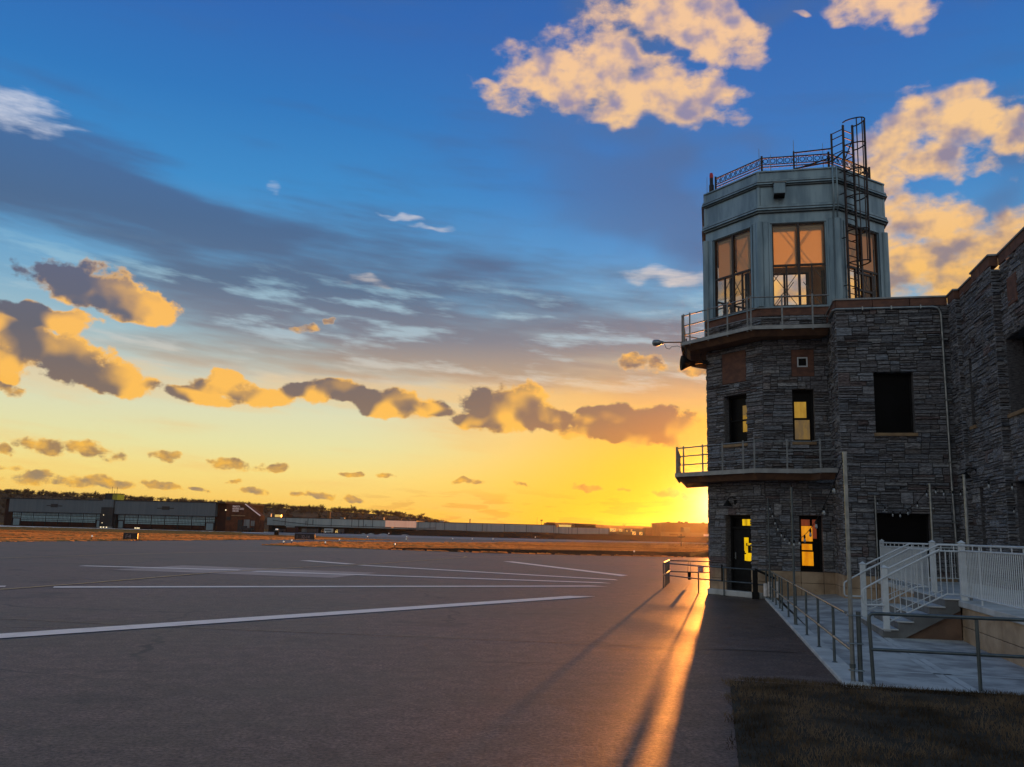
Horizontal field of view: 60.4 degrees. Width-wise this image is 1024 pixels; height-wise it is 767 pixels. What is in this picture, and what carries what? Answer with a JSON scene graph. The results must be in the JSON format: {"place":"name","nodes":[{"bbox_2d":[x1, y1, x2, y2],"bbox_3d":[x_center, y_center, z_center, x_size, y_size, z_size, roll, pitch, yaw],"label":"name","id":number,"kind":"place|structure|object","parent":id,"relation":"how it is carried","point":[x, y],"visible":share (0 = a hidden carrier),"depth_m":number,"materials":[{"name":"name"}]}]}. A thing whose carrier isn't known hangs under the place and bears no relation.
{"place":"outdoors","nodes":[
{"label":"outdoors","id":0,"kind":"place"},
{"bbox_2d":[0,525,261,532],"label":"hangar forecourt","id":1,"kind":"structure","parent":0,"point":[112,528],"depth_m":250.68,"materials":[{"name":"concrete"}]},
{"bbox_2d":[240,526,254,531],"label":"tow tractor","id":2,"kind":"object","parent":1,"relation":"on","point":[243,528],"visible":0.99,"depth_m":253.26,"materials":[{"name":"metal"}]},
{"bbox_2d":[2,539,321,541],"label":"grass verge","id":3,"kind":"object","parent":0,"point":[139,540],"depth_m":83.08,"materials":[{"name":"plant"}]},
{"bbox_2d":[123,533,137,539],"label":"guidance sign","id":4,"kind":"object","parent":3,"relation":"on","point":[130,535],"visible":0.94,"depth_m":100.77,"materials":[{"name":"metal"}]},
{"bbox_2d":[0,527,388,541],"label":"field grass","id":5,"kind":"structure","parent":0,"point":[25,534],"depth_m":141.88,"materials":[{"name":"brown plant"}]},
{"bbox_2d":[0,493,433,528],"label":"hill","id":6,"kind":"structure","parent":0,"point":[314,515],"depth_m":581.12,"materials":[{"name":"green plant"}]},
{"bbox_2d":[0,489,448,523],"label":"wood","id":7,"kind":"object","parent":6,"relation":"on","point":[276,507],"visible":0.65,"depth_m":623.49,"materials":[{"name":"green plant"}]},
{"bbox_2d":[267,517,435,533],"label":"long shed","id":8,"kind":"structure","parent":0,"point":[361,526],"depth_m":296.15,"materials":[{"name":"metal"}]},
{"bbox_2d":[282,533,707,543],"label":"runway","id":9,"kind":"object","parent":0,"point":[478,538],"visible":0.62,"depth_m":247.21,"materials":[{"name":"grey asphalt"}]},
{"bbox_2d":[0,525,1017,766],"bbox_3d":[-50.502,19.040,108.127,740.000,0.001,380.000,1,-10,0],"label":"apron","id":10,"kind":"object","parent":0,"point":[236,694],"visible":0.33,"depth_m":14.27,"materials":[{"name":"grey asphalt"}]},
{"bbox_2d":[7,626,62,626],"bbox_3d":[-8.478,4.880,17.677,2.996,0.001,0.060,4,-10,-14],"label":"tar seam","id":11,"kind":"object","parent":10,"relation":"on","point":[34,626],"visible":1,"depth_m":17.41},
{"bbox_2d":[8,582,94,588],"bbox_3d":[-14.825,6.487,28.233,0.160,0.001,4.141,-1,-10,13],"label":"yellow taxi line","id":12,"kind":"object","parent":10,"relation":"on","point":[50,585],"visible":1,"depth_m":28.28,"materials":[{"name":"paint"}]},
{"bbox_2d":[2,498,102,526],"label":"hangar","id":13,"kind":"structure","parent":10,"relation":"on","point":[52,512],"depth_m":266.14,"materials":[{"name":"metal"}]},
{"bbox_2d":[13,518,19,524],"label":"door","id":14,"kind":"structure","parent":13,"relation":"in","point":[16,521],"depth_m":268.21,"materials":[{"name":"metal"}]},
{"bbox_2d":[6,618,167,626],"bbox_3d":[-8.970,4.983,18.364,3.952,0.001,0.060,0,-10,11],"label":"tar seam","id":15,"kind":"object","parent":10,"relation":"on","point":[72,621],"visible":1,"depth_m":18.42,"materials":[{"name":"asphalt"}]},
{"bbox_2d":[99,487,134,528],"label":"hangar stair tower","id":16,"kind":"structure","parent":10,"relation":"on","point":[108,517],"depth_m":262.56,"materials":[{"name":"metal"}]},
{"bbox_2d":[112,494,123,499],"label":"cabin window","id":17,"kind":"structure","parent":16,"relation":"in","point":[119,497],"depth_m":263.98,"materials":[{"name":"glass"}]},
{"bbox_2d":[3,575,279,585],"bbox_3d":[-14.187,7.153,32.048,12.150,0.001,0.066,0,-10,9],"label":"tar seam","id":18,"kind":"object","parent":10,"relation":"on","point":[140,580],"visible":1,"depth_m":31.93,"materials":[{"name":"asphalt"}]},
{"bbox_2d":[101,573,202,581],"bbox_3d":[-13.716,7.514,34.164,0.170,0.001,8.105,0,-10,10],"label":"yellow taxi line","id":19,"kind":"object","parent":10,"relation":"on","point":[150,577],"visible":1,"depth_m":33.69,"materials":[{"name":"paint"}]},
{"bbox_2d":[84,565,233,569],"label":"painted line","id":20,"kind":"object","parent":10,"relation":"on","point":[161,567],"visible":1,"depth_m":41.12,"materials":[{"name":"white paint"}]},
{"bbox_2d":[114,500,264,530],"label":"hangar","id":21,"kind":"structure","parent":10,"relation":"on","point":[178,515],"depth_m":260.33,"materials":[{"name":"metal"}]},
{"bbox_2d":[118,521,122,527],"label":"door","id":22,"kind":"structure","parent":21,"relation":"in","point":[120,523],"depth_m":262.76,"materials":[{"name":"metal"}]},
{"bbox_2d":[206,523,212,529],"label":"door","id":23,"kind":"structure","parent":21,"relation":"in","point":[209,526],"depth_m":258.31,"materials":[{"name":"metal"}]},
{"bbox_2d":[216,503,264,531],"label":"brick gable building","id":24,"kind":"structure","parent":10,"relation":"on","point":[232,517],"depth_m":257.34,"materials":[{"name":"red brick"}]},
{"bbox_2d":[244,519,254,527],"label":"pale door","id":25,"kind":"structure","parent":24,"relation":"in","point":[246,522],"depth_m":256.17,"materials":[{"name":"metal"}]},
{"bbox_2d":[113,565,369,577],"bbox_3d":[-11.981,8.638,40.520,10.413,0.001,5.805,0,-10,11],"label":"concrete patch","id":26,"kind":"object","parent":10,"relation":"on","point":[239,570],"visible":1,"depth_m":39.91,"materials":[{"name":"grey concrete"}]},
{"bbox_2d":[210,567,298,572],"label":"yellow taxi line","id":27,"kind":"object","parent":26,"relation":"on","point":[248,570],"visible":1,"depth_m":40.66,"materials":[{"name":"paint"}]},
{"bbox_2d":[287,527,297,532],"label":"shipping container","id":28,"kind":"object","parent":10,"relation":"on","point":[292,529],"visible":0.95,"depth_m":281.85,"materials":[{"name":"metal"}]},
{"bbox_2d":[0,596,594,637],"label":"painted line","id":29,"kind":"object","parent":10,"relation":"on","point":[52,632],"visible":1,"depth_m":19.79,"materials":[{"name":"white paint"}]},
{"bbox_2d":[294,533,314,539],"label":"guidance sign","id":30,"kind":"object","parent":10,"relation":"on","point":[303,536],"visible":0.97,"depth_m":136.17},
{"bbox_2d":[168,626,454,637],"bbox_3d":[-4.079,4.991,17.673,5.936,0.001,0.062,0,-10,6],"label":"tar seam","id":31,"kind":"object","parent":10,"relation":"on","point":[302,631],"visible":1,"depth_m":17.68,"materials":[{"name":"asphalt"}]},
{"bbox_2d":[307,528,318,532],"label":"shipping container","id":32,"kind":"object","parent":10,"relation":"on","point":[312,530],"visible":0.98,"depth_m":281.82,"materials":[{"name":"metal"}]},
{"bbox_2d":[53,585,596,587],"bbox_3d":[-5.364,7.325,31.753,19.967,0.001,0.628,6,-10,-24],"label":"painted line","id":33,"kind":"object","parent":10,"relation":"on","point":[307,586],"visible":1,"depth_m":30.90,"materials":[{"name":"white paint"}]},
{"bbox_2d":[301,560,350,563],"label":"painted line","id":34,"kind":"object","parent":10,"relation":"on","point":[326,562],"visible":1,"depth_m":52.50,"materials":[{"name":"white paint"}]},
{"bbox_2d":[321,528,332,533],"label":"box truck","id":35,"kind":"object","parent":10,"relation":"on","point":[330,531],"visible":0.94,"depth_m":281.39,"materials":[{"name":"white paint"}]},
{"bbox_2d":[335,529,343,533],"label":"box truck","id":36,"kind":"object","parent":10,"relation":"on","point":[341,531],"visible":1,"depth_m":281.37,"materials":[{"name":"white metal"}]},
{"bbox_2d":[252,571,603,582],"bbox_3d":[-3.746,8.614,39.173,16.306,0.001,0.670,0,-10,8],"label":"painted line","id":37,"kind":"object","parent":10,"relation":"on","point":[427,576],"visible":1,"depth_m":39.16,"materials":[{"name":"white paint"}]},
{"bbox_2d":[362,565,615,579],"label":"painted line","id":38,"kind":"object","parent":10,"relation":"on","point":[492,572],"visible":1,"depth_m":44.74,"materials":[{"name":"white paint"}]},
{"bbox_2d":[272,545,708,557],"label":"grass island","id":39,"kind":"structure","parent":10,"relation":"on","point":[503,548],"depth_m":86.68,"materials":[{"name":"plant"}]},
{"bbox_2d":[262,541,708,556],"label":"field grass","id":40,"kind":"structure","parent":39,"relation":"on","point":[626,546],"depth_m":121.67,"materials":[{"name":"brown plant"}]},
{"bbox_2d":[385,548,708,556],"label":"dark sod strip","id":41,"kind":"object","parent":39,"relation":"on","point":[653,553],"visible":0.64,"depth_m":97.00,"materials":[{"name":"brown plant"}]},
{"bbox_2d":[455,637,664,646],"bbox_3d":[0.897,5.019,17.084,4.087,0.001,0.060,0,-10,8],"label":"tar seam","id":42,"kind":"object","parent":10,"relation":"on","point":[568,642],"visible":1,"depth_m":17.05,"materials":[{"name":"asphalt"}]},
{"bbox_2d":[504,561,625,575],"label":"painted line","id":43,"kind":"object","parent":10,"relation":"on","point":[567,568],"visible":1,"depth_m":51.76,"materials":[{"name":"white paint"}]},
{"bbox_2d":[664,560,669,586],"bbox_3d":[6.636,8.130,37.751,0.070,1.030,4.256,-1,-10,13],"label":"pipe railing","id":44,"kind":"object","parent":10,"relation":"on","point":[667,572],"visible":0.96,"depth_m":38.70,"materials":[{"name":"grey metal"}]},
{"bbox_2d":[670,560,708,572],"bbox_3d":[9.744,8.459,39.168,5.380,1.008,0.052,-1,-10,13],"label":"pipe railing","id":45,"kind":"object","parent":10,"relation":"on","point":[688,561],"visible":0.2,"depth_m":39.62,"materials":[{"name":"metal"}]},
{"bbox_2d":[663,562,753,595],"bbox_3d":[7.173,7.338,33.171,0.344,1.100,5.506,6,-11,-25],"label":"pipe railing","id":46,"kind":"object","parent":10,"relation":"on","point":[723,580],"visible":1,"depth_m":32.37,"materials":[{"name":"grey metal"}]},
{"bbox_2d":[698,566,703,572],"bbox_3d":[7.086,6.985,33.019,0.028,0.230,0.300,7,-11,-29],"label":"exit sign","id":47,"kind":"object","parent":46,"relation":"attached to","point":[700,569],"visible":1,"depth_m":33.01,"materials":[{"name":"metal"}]},
{"bbox_2d":[665,646,807,652],"bbox_3d":[5.199,5.025,16.468,4.604,0.001,0.060,0,-10,9],"label":"tar seam","id":48,"kind":"object","parent":10,"relation":"on","point":[739,649],"visible":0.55,"depth_m":16.61,"materials":[{"name":"asphalt"}]},
{"bbox_2d":[754,569,770,598],"bbox_3d":[8.681,6.888,30.041,0.310,1.023,1.531,2,-10,-5],"label":"pipe railing","id":49,"kind":"object","parent":10,"relation":"on","point":[765,576],"visible":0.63,"depth_m":30.40,"materials":[{"name":"metal"}]},
{"bbox_2d":[752,568,776,598],"bbox_3d":[8.765,6.971,30.579,0.861,1.042,0.274,-2,-10,22],"label":"handrail post","id":50,"kind":"object","parent":10,"relation":"on","point":[755,593],"visible":0.9,"depth_m":30.60,"materials":[{"name":"black metal"}]},
{"bbox_2d":[767,498,770,599],"bbox_3d":[8.709,5.613,29.775,0.062,3.450,0.062,3,-10,-9],"label":"light pole","id":51,"kind":"object","parent":10,"relation":"on","point":[769,549],"visible":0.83,"depth_m":29.78,"materials":[{"name":"grey metal"}]},
{"bbox_2d":[763,582,771,596],"bbox_3d":[8.653,6.945,29.712,0.297,0.480,0.170,-1,-10,13],"label":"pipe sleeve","id":52,"kind":"object","parent":51,"relation":"attached to","point":[766,588],"visible":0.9,"depth_m":29.67,"materials":[{"name":"metal"}]},
{"bbox_2d":[768,460,842,546],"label":"string lights","id":53,"kind":"object","parent":51,"relation":"hanging from","point":[823,513],"visible":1,"depth_m":17.96,"materials":[{"name":"black paint"}]},
{"bbox_2d":[675,116,890,599],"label":"control tower","id":54,"kind":"structure","parent":10,"relation":"on","point":[822,229],"depth_m":32.43,"materials":[{"name":"stone"}]},
{"bbox_2d":[652,339,686,357],"bbox_3d":[6.148,-1.381,34.261,1.380,0.800,0.261,1,-10,4],"label":"floodlight","id":55,"kind":"object","parent":54,"relation":"attached to","point":[655,342],"visible":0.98,"depth_m":34.28,"materials":[{"name":"metal"}]},
{"bbox_2d":[680,355,707,369],"bbox_3d":[7.092,-0.882,34.185,1.099,0.764,0.590,0,-10,7],"label":"horn loudspeaker","id":56,"kind":"object","parent":54,"relation":"attached to","point":[685,362],"visible":1,"depth_m":34.14,"materials":[{"name":"black paint"}]},
{"bbox_2d":[717,250,718,315],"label":"cab window","id":57,"kind":"structure","parent":54,"relation":"in","point":[717,250],"depth_m":36.06,"materials":[{"name":"brown metal"}]},
{"bbox_2d":[723,497,736,505],"bbox_3d":[7.988,4.323,32.301,0.530,0.356,0.332,7,-11,-32],"label":"wall lamp","id":58,"kind":"object","parent":54,"relation":"attached to","point":[727,503],"visible":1,"depth_m":32.21,"materials":[{"name":"metal"}]},
{"bbox_2d":[711,225,753,317],"bbox_3d":[8.641,-4.216,33.902,0.496,3.255,2.110,7,-11,-32],"label":"cab window","id":59,"kind":"structure","parent":54,"relation":"in","point":[727,250],"depth_m":33.97,"materials":[{"name":"clear glass"}]},
{"bbox_2d":[718,266,748,315],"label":"cab window","id":60,"kind":"structure","parent":54,"relation":"in","point":[746,276],"depth_m":38.35,"materials":[{"name":"glass"}]},
{"bbox_2d":[723,395,747,447],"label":"window","id":61,"kind":"structure","parent":54,"relation":"in","point":[737,404],"depth_m":33.12,"materials":[{"name":"black glass"}]},
{"bbox_2d":[733,529,751,587],"bbox_3d":[8.467,6.410,32.092,0.162,2.155,1.010,7,-11,-32],"label":"door","id":62,"kind":"structure","parent":54,"relation":"in","point":[742,548],"depth_m":32.17,"materials":[{"name":"black paint"}]},
{"bbox_2d":[734,518,750,526],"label":"transom window","id":63,"kind":"structure","parent":54,"relation":"in","point":[738,522],"depth_m":32.41,"materials":[{"name":"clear glass"}]},
{"bbox_2d":[774,272,809,304],"bbox_3d":[11.982,-3.349,38.547,2.110,3.255,0.496,-1,-10,13],"label":"cab window","id":64,"kind":"structure","parent":54,"relation":"in","point":[806,273],"depth_m":38.65,"materials":[{"name":"glass"}]},
{"bbox_2d":[768,219,830,305],"bbox_3d":[10.597,-4.397,32.529,2.110,3.255,0.496,-1,-10,13],"label":"cab window","id":65,"kind":"structure","parent":54,"relation":"in","point":[782,238],"depth_m":32.53,"materials":[{"name":"clear glass"}]},
{"bbox_2d":[797,357,807,366],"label":"small window","id":66,"kind":"structure","parent":54,"relation":"in","point":[801,361],"depth_m":31.75,"materials":[{"name":"white paint"}]},
{"bbox_2d":[792,390,816,444],"bbox_3d":[10.441,1.214,31.520,0.820,2.000,0.395,-1,-10,13],"label":"window","id":67,"kind":"structure","parent":54,"relation":"in","point":[803,420],"depth_m":31.67,"materials":[{"name":"glass"}]},
{"bbox_2d":[799,516,822,571],"bbox_3d":[10.491,5.626,30.904,0.740,1.920,0.080,-1,-10,13],"label":"window","id":68,"kind":"structure","parent":54,"relation":"in","point":[811,550],"depth_m":30.90,"materials":[{"name":"orange glass"}]},
{"bbox_2d":[821,270,825,303],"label":"cab window","id":69,"kind":"structure","parent":54,"relation":"in","point":[822,271],"depth_m":38.17,"materials":[{"name":"brown metal"}]},
{"bbox_2d":[843,220,882,297],"bbox_3d":[12.959,-4.271,32.919,2.110,3.255,0.496,7,-11,-32],"label":"cab window","id":70,"kind":"structure","parent":54,"relation":"in","point":[867,270],"depth_m":32.99,"materials":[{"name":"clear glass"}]},
{"bbox_2d":[865,249,875,297],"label":"cab window","id":71,"kind":"structure","parent":54,"relation":"in","point":[874,282],"depth_m":35.48,"materials":[{"name":"brown metal"}]},
{"bbox_2d":[765,597,870,688],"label":"kerb","id":72,"kind":"structure","parent":10,"relation":"on","point":[839,670],"depth_m":16.47,"materials":[{"name":"concrete"}]},
{"bbox_2d":[770,571,849,662],"bbox_3d":[6.830,5.337,21.151,0.100,0.998,16.681,-1,-10,12],"label":"pipe railing","id":73,"kind":"object","parent":72,"relation":"on","point":[817,622],"visible":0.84,"depth_m":18.90,"materials":[{"name":"grey metal"}]},
{"bbox_2d":[842,452,855,681],"bbox_3d":[5.040,2.733,13.156,0.079,3.430,0.079,-5,-12,35],"label":"light pole","id":74,"kind":"object","parent":10,"relation":"on","point":[849,587],"visible":0.88,"depth_m":13.13,"materials":[{"name":"grey metal"}]},
{"bbox_2d":[846,611,864,681],"bbox_3d":[5.063,3.900,12.943,0.226,1.060,0.105,-1,-10,13],"label":"pipe post","id":75,"kind":"object","parent":74,"relation":"attached to","point":[859,643],"visible":0.9,"depth_m":12.92,"materials":[{"name":"grey metal"}]},
{"bbox_2d":[721,675,1023,766],"bbox_3d":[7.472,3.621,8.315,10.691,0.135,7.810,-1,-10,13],"label":"lawn grass","id":76,"kind":"structure","parent":10,"relation":"on","point":[859,751],"depth_m":9.92,"materials":[{"name":"green plant"}]},
{"bbox_2d":[780,594,1023,694],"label":"walkway","id":77,"kind":"structure","parent":10,"relation":"on","point":[957,665],"depth_m":15.68,"materials":[{"name":"concrete"}]},
{"bbox_2d":[872,631,969,691],"bbox_3d":[7.234,4.958,16.116,0.120,0.038,7.920,-1,-10,13],"label":"walkway joint","id":78,"kind":"object","parent":77,"relation":"on","point":[943,677],"visible":0.77,"depth_m":14.71,"materials":[{"name":"concrete"}]},
{"bbox_2d":[885,638,979,692],"bbox_3d":[7.380,4.955,16.082,0.120,0.041,7.920,-1,-10,13],"label":"walkway joint","id":79,"kind":"object","parent":77,"relation":"on","point":[959,681],"visible":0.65,"depth_m":14.50,"materials":[{"name":"concrete"}]},
{"bbox_2d":[867,612,1023,690],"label":"pipe railing","id":80,"kind":"object","parent":77,"relation":"on","point":[978,654],"visible":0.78,"depth_m":12.64,"materials":[{"name":"grey metal"}]},
{"bbox_2d":[823,227,1023,598],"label":"terminal building","id":81,"kind":"structure","parent":10,"relation":"on","point":[924,391],"depth_m":28.20,"materials":[{"name":"stone"}]},
{"bbox_2d":[873,373,917,435],"bbox_3d":[12.520,0.692,28.854,1.320,2.118,0.435,-1,-10,13],"label":"window","id":82,"kind":"structure","parent":81,"relation":"in","point":[892,392],"depth_m":29.01,"materials":[{"name":"black glass"}]},
{"bbox_2d":[875,513,929,576],"bbox_3d":[12.514,5.211,28.252,1.646,2.026,0.080,-1,-10,13],"label":"window","id":83,"kind":"structure","parent":81,"relation":"in","point":[911,528],"depth_m":28.31,"materials":[{"name":"black glass"}]},
{"bbox_2d":[961,467,976,478],"bbox_3d":[13.777,2.692,26.497,0.499,0.337,0.290,-1,-10,13],"label":"wall lamp","id":84,"kind":"object","parent":81,"relation":"attached to","point":[967,475],"visible":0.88,"depth_m":26.46,"materials":[{"name":"metal"}]},
{"bbox_2d":[1007,339,1023,417],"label":"window","id":85,"kind":"structure","parent":81,"relation":"in","point":[1021,411],"depth_m":23.62,"materials":[{"name":"black paint"}]},
{"bbox_2d":[861,580,1023,666],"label":"terrace","id":86,"kind":"structure","parent":10,"relation":"on","point":[1001,637],"depth_m":18.63,"materials":[{"name":"concrete"}]},
{"bbox_2d":[874,495,879,578],"bbox_3d":[11.574,4.872,27.893,0.067,2.630,0.067,-5,-12,35],"label":"light pole","id":87,"kind":"object","parent":86,"relation":"on","point":[878,570],"visible":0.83,"depth_m":27.88,"materials":[{"name":"grey metal"}]},
{"bbox_2d":[875,487,928,517],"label":"string lights","id":88,"kind":"object","parent":87,"relation":"hanging from","point":[926,491],"visible":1,"depth_m":24.06,"materials":[{"name":"black paint"}]},
{"bbox_2d":[843,543,928,616],"bbox_3d":[9.208,4.858,21.659,2.009,1.871,0.179,-1,-10,13],"label":"white guardrail","id":89,"kind":"object","parent":86,"relation":"on","point":[862,574],"visible":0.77,"depth_m":21.67,"materials":[{"name":"metal"}]},
{"bbox_2d":[879,539,938,592],"bbox_3d":[10.979,5.007,24.592,0.210,1.280,6.550,-1,-10,13],"label":"white guardrail","id":90,"kind":"object","parent":86,"relation":"on","point":[886,549],"visible":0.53,"depth_m":23.39,"materials":[{"name":"metal"}]},
{"bbox_2d":[862,544,960,630],"bbox_3d":[8.567,4.373,18.872,2.009,1.871,0.179,-1,-10,13],"label":"white guardrail","id":91,"kind":"object","parent":86,"relation":"on","point":[885,574],"visible":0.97,"depth_m":18.88,"materials":[{"name":"metal"}]},
{"bbox_2d":[928,483,933,540],"bbox_3d":[10.395,3.796,21.732,0.072,2.650,0.072,-5,-12,35],"label":"light pole","id":92,"kind":"object","parent":86,"relation":"on","point":[931,514],"visible":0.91,"depth_m":21.82,"materials":[{"name":"grey metal"}]},
{"bbox_2d":[897,542,966,578],"bbox_3d":[13.076,5.518,27.310,2.750,1.280,0.150,-1,-10,13],"label":"white guardrail","id":93,"kind":"object","parent":86,"relation":"on","point":[944,548],"visible":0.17,"depth_m":27.23,"materials":[{"name":"metal"}]},
{"bbox_2d":[962,474,972,600],"bbox_3d":[9.799,3.296,18.917,0.077,2.670,0.077,3,-10,-9],"label":"light pole","id":94,"kind":"object","parent":86,"relation":"on","point":[966,511],"visible":0.78,"depth_m":18.96,"materials":[{"name":"grey metal"}]},
{"bbox_2d":[966,477,1013,489],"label":"string lights","id":95,"kind":"object","parent":94,"relation":"hanging from","point":[988,482],"visible":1,"depth_m":19.56,"materials":[{"name":"black paint"}]},
{"bbox_2d":[957,540,1023,609],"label":"white guardrail","id":96,"kind":"object","parent":86,"relation":"on","point":[963,576],"visible":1,"depth_m":16.77,"materials":[{"name":"metal"}]},
{"bbox_3d":[14.211,4.634,27.039,0.182,2.951,0.112,-1,-10,13],"label":"light pole","id":97,"kind":"object","parent":86,"relation":"on","visible":0},
{"bbox_2d":[932,486,967,496],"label":"string lights","id":98,"kind":"object","parent":97,"relation":"hanging from","point":[949,490],"visible":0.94,"depth_m":24.06,"materials":[{"name":"black paint"}]},
{"bbox_2d":[0,0,1023,526],"label":"sky","id":99,"kind":"structure","parent":0,"point":[416,257],"materials":[{"name":"blue"}]},
{"bbox_2d":[388,529,708,542],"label":"embankment","id":100,"kind":"structure","parent":0,"point":[528,535],"depth_m":287.71,"materials":[{"name":"plant"}]},
{"bbox_2d":[416,521,555,532],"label":"long shed","id":101,"kind":"structure","parent":100,"relation":"on","point":[490,527],"depth_m":296.24,"materials":[{"name":"metal"}]},
{"bbox_2d":[555,527,608,533],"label":"shed","id":102,"kind":"structure","parent":100,"relation":"on","point":[573,530],"depth_m":296.57,"materials":[{"name":"metal"}]},
{"bbox_2d":[573,524,595,527],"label":"rooftop plant","id":103,"kind":"object","parent":102,"relation":"on","point":[586,525],"visible":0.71,"depth_m":312.06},
{"bbox_2d":[608,531,638,534],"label":"store","id":104,"kind":"structure","parent":100,"relation":"on","point":[624,533],"depth_m":297.87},
{"bbox_2d":[543,523,651,530],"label":"ridge","id":105,"kind":"structure","parent":0,"point":[608,526],"depth_m":1481.30,"materials":[{"name":"plant"}]},
{"label":"ground","id":106,"kind":"structure","parent":0,"visible":0},
{"bbox_2d":[625,529,643,534],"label":"store","id":107,"kind":"structure","parent":106,"relation":"on","point":[641,530],"depth_m":410.56,"materials":[{"name":"beige"}]},
{"bbox_2d":[643,528,652,535],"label":"store","id":108,"kind":"structure","parent":106,"relation":"on","point":[648,531],"depth_m":408.53,"materials":[{"name":"brown"}]},
{"bbox_2d":[652,521,708,535],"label":"factory building","id":109,"kind":"structure","parent":106,"relation":"on","point":[660,527],"depth_m":415.02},
{"bbox_2d":[661,532,708,536],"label":"warehouse","id":110,"kind":"structure","parent":106,"relation":"on","point":[685,534],"depth_m":398.50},
{"bbox_2d":[681,527,689,531],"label":"factory annex","id":111,"kind":"object","parent":106,"relation":"on","point":[685,529],"visible":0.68,"depth_m":404.81,"materials":[{"name":"beige"}]}
]}

